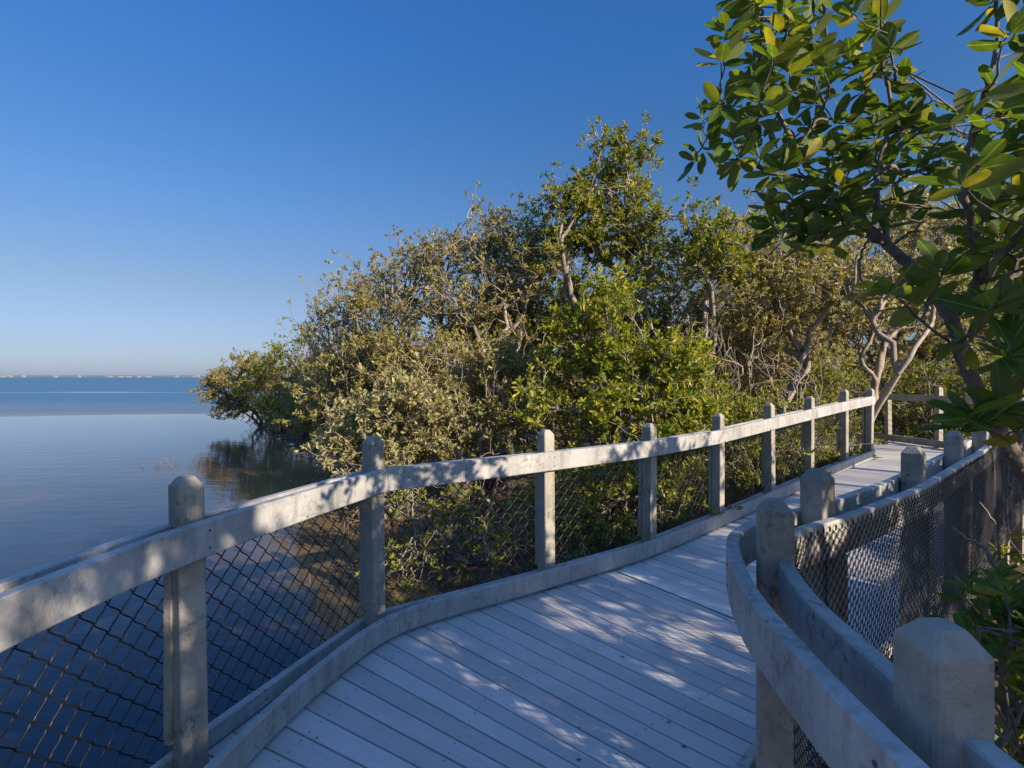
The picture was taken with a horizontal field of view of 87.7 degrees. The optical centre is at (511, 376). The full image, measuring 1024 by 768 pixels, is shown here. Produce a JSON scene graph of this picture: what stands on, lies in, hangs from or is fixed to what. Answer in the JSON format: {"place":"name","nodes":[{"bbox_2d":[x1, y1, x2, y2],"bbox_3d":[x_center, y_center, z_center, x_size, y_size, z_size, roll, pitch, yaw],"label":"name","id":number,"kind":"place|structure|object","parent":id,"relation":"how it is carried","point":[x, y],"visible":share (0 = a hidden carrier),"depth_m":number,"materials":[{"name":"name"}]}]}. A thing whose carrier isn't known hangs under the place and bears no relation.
{"place":"outdoors","nodes":[
{"label":"outdoors","id":0,"kind":"place"},
{"bbox_2d":[13,375,561,376],"bbox_3d":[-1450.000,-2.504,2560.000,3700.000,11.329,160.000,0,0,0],"label":"land","id":1,"kind":"structure","parent":0,"point":[113,376],"depth_m":2494.64,"materials":[{"name":"grey"}]},
{"bbox_2d":[0,377,909,767],"bbox_3d":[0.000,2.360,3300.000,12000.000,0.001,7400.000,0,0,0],"label":"water","id":2,"kind":"structure","parent":0,"point":[80,471],"depth_m":7.74,"materials":[{"name":"blue liquid"}]},
{"bbox_2d":[140,455,202,467],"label":"dead twigs","id":3,"kind":"object","parent":2,"relation":"in","point":[167,461],"visible":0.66,"depth_m":14.28,"materials":[{"name":"brown wood"}]},
{"bbox_2d":[0,0,1023,376],"label":"sky","id":4,"kind":"structure","parent":0,"point":[172,171],"materials":[{"name":"blue"}]},
{"bbox_2d":[260,377,1023,744],"bbox_3d":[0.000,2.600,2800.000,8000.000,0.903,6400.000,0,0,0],"label":"ground","id":5,"kind":"structure","parent":0,"point":[476,573],"depth_m":8.35,"materials":[{"name":"brown soil"}]},
{"bbox_2d":[189,347,293,427],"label":"mangrove tree","id":6,"kind":"object","parent":5,"relation":"on","point":[212,379],"visible":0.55,"depth_m":24.23,"materials":[{"name":"green plant"}]},
{"bbox_2d":[231,318,340,434],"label":"mangrove tree","id":7,"kind":"object","parent":5,"relation":"on","point":[263,378],"visible":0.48,"depth_m":21.49,"materials":[{"name":"green plant"}]},
{"bbox_2d":[258,319,367,442],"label":"mangrove tree","id":8,"kind":"object","parent":5,"relation":"on","point":[287,410],"visible":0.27,"depth_m":18.23,"materials":[{"name":"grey plant"}]},
{"bbox_2d":[266,257,425,430],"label":"mangrove tree","id":9,"kind":"object","parent":5,"relation":"on","point":[333,308],"visible":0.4,"depth_m":15.07,"materials":[{"name":"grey plant"}]},
{"bbox_2d":[271,322,483,480],"bbox_3d":[-2.836,0.594,11.461,5.156,3.685,3.033,0,0,33],"label":"mangrove bush","id":10,"kind":"object","parent":5,"relation":"on","point":[353,379],"visible":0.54,"depth_m":11.22,"materials":[{"name":"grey plant"}]},
{"bbox_2d":[286,352,499,524],"bbox_3d":[-1.843,1.011,8.373,3.348,2.856,2.346,0,0,16],"label":"mangrove bush","id":11,"kind":"object","parent":5,"relation":"on","point":[381,403],"visible":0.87,"depth_m":8.05,"materials":[{"name":"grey plant"}]},
{"bbox_2d":[284,427,509,585],"bbox_3d":[-5.231,2.261,16.729,3.890,0.703,23.892,0,0,-25],"label":"bush","id":12,"kind":"object","parent":5,"relation":"on","point":[391,531],"visible":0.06,"depth_m":7.12,"materials":[{"name":"plant"}]},
{"bbox_2d":[318,221,503,464],"bbox_3d":[-2.463,-0.742,13.021,4.039,6.097,3.600,0,0,25],"label":"mangrove tree","id":13,"kind":"object","parent":5,"relation":"on","point":[407,302],"visible":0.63,"depth_m":12.44,"materials":[{"name":"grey plant"}]},
{"bbox_2d":[351,444,564,592],"bbox_3d":[-0.548,1.620,6.284,2.741,1.500,2.178,0,0,0],"label":"mangrove bush","id":14,"kind":"object","parent":5,"relation":"on","point":[425,540],"visible":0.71,"depth_m":6.20,"materials":[{"name":"green plant"}]},
{"bbox_2d":[340,315,613,513],"bbox_3d":[-0.583,0.555,8.864,4.169,3.512,3.678,0,0,0],"label":"mangrove bush","id":15,"kind":"object","parent":5,"relation":"on","point":[501,406],"visible":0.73,"depth_m":8.60,"materials":[{"name":"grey plant"}]},
{"bbox_2d":[416,246,562,455],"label":"mangrove bush","id":16,"kind":"object","parent":5,"relation":"on","point":[477,276],"visible":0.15,"depth_m":12.70,"materials":[{"name":"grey plant"}]},
{"bbox_2d":[403,181,586,454],"bbox_3d":[-0.286,-1.073,11.566,3.737,6.704,3.475,0,0,23],"label":"mangrove tree","id":17,"kind":"object","parent":5,"relation":"on","point":[503,244],"visible":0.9,"depth_m":11.35,"materials":[{"name":"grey plant"}]},
{"bbox_2d":[426,307,571,457],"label":"mangrove bush","id":18,"kind":"object","parent":5,"relation":"on","point":[480,430],"visible":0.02,"depth_m":13.10,"materials":[{"name":"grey plant"}]},
{"bbox_2d":[370,301,688,428],"bbox_3d":[0.992,-0.434,20.865,13.816,5.547,5.993,0,0,-12],"label":"mangrove tree","id":19,"kind":"object","parent":5,"relation":"on","point":[557,417],"visible":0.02,"depth_m":20.57,"materials":[{"name":"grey plant"}]},
{"bbox_2d":[509,296,643,482],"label":"mangrove bush","id":20,"kind":"object","parent":5,"relation":"on","point":[573,385],"visible":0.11,"depth_m":12.00,"materials":[{"name":"green plant"}]},
{"bbox_2d":[490,240,665,448],"bbox_3d":[1.446,-0.505,12.680,4.522,5.600,2.972,0,0,0],"label":"mangrove bush","id":21,"kind":"object","parent":5,"relation":"on","point":[532,312],"visible":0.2,"depth_m":12.45,"materials":[{"name":"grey plant"}]},
{"bbox_2d":[500,110,675,473],"bbox_3d":[1.586,-1.445,10.940,3.670,7.559,2.357,0,0,0],"label":"mangrove tree","id":22,"kind":"object","parent":5,"relation":"on","point":[577,193],"visible":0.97,"depth_m":10.69,"materials":[{"name":"green plant"}]},
{"bbox_2d":[209,423,998,767],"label":"boardwalk","id":23,"kind":"structure","parent":5,"relation":"on","point":[619,667],"depth_m":2.91,"materials":[{"name":"grey wood"}]},
{"bbox_2d":[0,388,874,767],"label":"boardwalk fence","id":24,"kind":"object","parent":23,"relation":"on","point":[184,542],"visible":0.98,"depth_m":2.96,"materials":[{"name":"grey wood"}]},
{"bbox_2d":[316,471,859,759],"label":"fallen leaves","id":25,"kind":"object","parent":23,"relation":"on","point":[620,656],"visible":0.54,"depth_m":2.53,"materials":[{"name":"brown plant"}]},
{"bbox_2d":[755,387,973,460],"bbox_3d":[8.063,1.577,12.789,0.525,2.765,8.539,0,0,-10],"label":"boardwalk fence","id":26,"kind":"object","parent":23,"relation":"on","point":[937,441],"visible":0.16,"depth_m":11.01,"materials":[{"name":"grey wood"}]},
{"bbox_2d":[726,398,1023,767],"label":"boardwalk fence","id":27,"kind":"object","parent":23,"relation":"on","point":[915,689],"visible":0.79,"depth_m":1.71,"materials":[{"name":"grey wood"}]},
{"bbox_2d":[491,414,743,564],"bbox_3d":[1.386,1.420,6.539,2.962,1.861,2.316,0,0,-22],"label":"mangrove bush","id":28,"kind":"object","parent":5,"relation":"on","point":[586,504],"visible":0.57,"depth_m":6.21,"materials":[{"name":"green plant"}]},
{"bbox_2d":[491,260,751,526],"bbox_3d":[1.796,0.279,7.522,3.921,4.013,2.634,0,0,-20],"label":"mangrove bush","id":29,"kind":"object","parent":5,"relation":"on","point":[672,364],"visible":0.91,"depth_m":7.43,"materials":[{"name":"green plant"}]},
{"bbox_2d":[585,256,755,439],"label":"mangrove bush","id":30,"kind":"object","parent":5,"relation":"on","point":[664,311],"visible":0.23,"depth_m":11.96,"materials":[{"name":"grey plant"}]},
{"bbox_2d":[583,175,780,473],"bbox_3d":[3.540,-0.757,10.732,3.312,6.099,3.368,0,0,33],"label":"mangrove tree","id":31,"kind":"object","parent":5,"relation":"on","point":[713,258],"visible":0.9,"depth_m":9.84,"materials":[{"name":"green plant"}]},
{"bbox_2d":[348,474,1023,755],"bbox_3d":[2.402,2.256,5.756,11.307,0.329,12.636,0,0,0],"label":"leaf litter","id":32,"kind":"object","parent":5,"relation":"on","point":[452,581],"visible":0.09,"depth_m":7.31,"materials":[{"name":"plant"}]},
{"bbox_2d":[628,313,785,477],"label":"mangrove bush","id":33,"kind":"object","parent":5,"relation":"on","point":[745,382],"visible":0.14,"depth_m":11.16,"materials":[{"name":"green plant"}]},
{"bbox_2d":[681,312,822,501],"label":"bare shrub","id":34,"kind":"object","parent":5,"relation":"on","point":[783,370],"visible":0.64,"depth_m":9.44,"materials":[{"name":"grey plant"}]},
{"bbox_2d":[672,250,847,412],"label":"mangrove bush","id":35,"kind":"object","parent":5,"relation":"on","point":[786,340],"visible":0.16,"depth_m":11.93,"materials":[{"name":"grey plant"}]},
{"bbox_2d":[660,377,887,500],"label":"mangrove bush","id":36,"kind":"object","parent":5,"relation":"on","point":[746,414],"visible":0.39,"depth_m":8.07,"materials":[{"name":"green plant"}]},
{"bbox_2d":[688,214,886,481],"bbox_3d":[5.288,-0.425,10.240,3.922,5.571,2.631,0,0,-30],"label":"mangrove tree","id":37,"kind":"object","parent":5,"relation":"on","point":[774,266],"visible":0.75,"depth_m":9.94,"materials":[{"name":"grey plant"}]},
{"bbox_2d":[726,351,899,479],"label":"mangrove bush","id":38,"kind":"object","parent":5,"relation":"on","point":[828,390],"visible":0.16,"depth_m":11.49,"materials":[{"name":"green plant"}]},
{"bbox_2d":[715,203,920,456],"bbox_3d":[7.553,-1.275,13.633,5.200,7.085,4.284,0,0,-17],"label":"mangrove tree","id":39,"kind":"object","parent":5,"relation":"on","point":[839,346],"visible":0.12,"depth_m":13.29,"materials":[{"name":"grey plant"}]},
{"bbox_2d":[649,301,991,418],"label":"mangrove tree","id":40,"kind":"object","parent":5,"relation":"on","point":[865,359],"visible":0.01,"depth_m":21.19,"materials":[{"name":"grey plant"}]},
{"bbox_2d":[677,0,1023,499],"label":"mangrove tree","id":41,"kind":"object","parent":5,"relation":"on","point":[988,240],"visible":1,"depth_m":1.72,"materials":[{"name":"green plant"}]},
{"bbox_2d":[830,364,933,460],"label":"mangrove bush","id":42,"kind":"object","parent":5,"relation":"on","point":[901,428],"visible":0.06,"depth_m":12.56,"materials":[{"name":"green plant"}]},
{"bbox_2d":[807,175,968,428],"bbox_3d":[10.111,-1.748,14.661,5.474,8.168,4.157,0,0,-27],"label":"mangrove tree","id":43,"kind":"object","parent":5,"relation":"on","point":[894,232],"visible":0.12,"depth_m":14.01,"materials":[{"name":"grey plant"}]},
{"bbox_2d":[817,231,995,451],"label":"mangrove tree","id":44,"kind":"object","parent":5,"relation":"on","point":[868,314],"visible":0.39,"depth_m":9.35,"materials":[{"name":"grey plant"}]},
{"bbox_2d":[874,345,988,446],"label":"mangrove bush","id":45,"kind":"object","parent":5,"relation":"on","point":[925,369],"visible":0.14,"depth_m":12.07,"materials":[{"name":"green plant"}]},
{"bbox_2d":[876,197,1023,426],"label":"mangrove tree","id":46,"kind":"object","parent":5,"relation":"on","point":[935,350],"visible":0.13,"depth_m":13.37,"materials":[{"name":"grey plant"}]},
{"bbox_2d":[920,350,1023,440],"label":"mangrove bush","id":47,"kind":"object","parent":5,"relation":"on","point":[962,383],"visible":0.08,"depth_m":11.67,"materials":[{"name":"green plant"}]},
{"bbox_2d":[927,560,1023,765],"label":"mangrove sapling","id":48,"kind":"object","parent":5,"relation":"on","point":[1001,637],"visible":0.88,"depth_m":1.54,"materials":[{"name":"green plant"}]},
{"bbox_2d":[936,208,1023,382],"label":"mangrove tree","id":49,"kind":"object","parent":5,"relation":"on","point":[982,331],"visible":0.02,"depth_m":13.36,"materials":[{"name":"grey plant"}]},
{"bbox_2d":[986,528,1023,599],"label":"mangrove bush","id":50,"kind":"object","parent":5,"relation":"on","point":[1014,554],"visible":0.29,"depth_m":4.24,"materials":[{"name":"green plant"}]},
{"bbox_2d":[1015,672,1023,766],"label":"mangrove bush","id":51,"kind":"object","parent":5,"relation":"on","point":[1018,677],"visible":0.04,"depth_m":2.85,"materials":[{"name":"green plant"}]},
{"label":"mangrove bush","id":52,"kind":"object","parent":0,"visible":0},
{"bbox_2d":[950,502,1023,607],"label":"dead branch","id":53,"kind":"object","parent":52,"relation":"on","point":[988,555],"visible":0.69,"depth_m":1.93,"materials":[{"name":"wood"}]}
]}

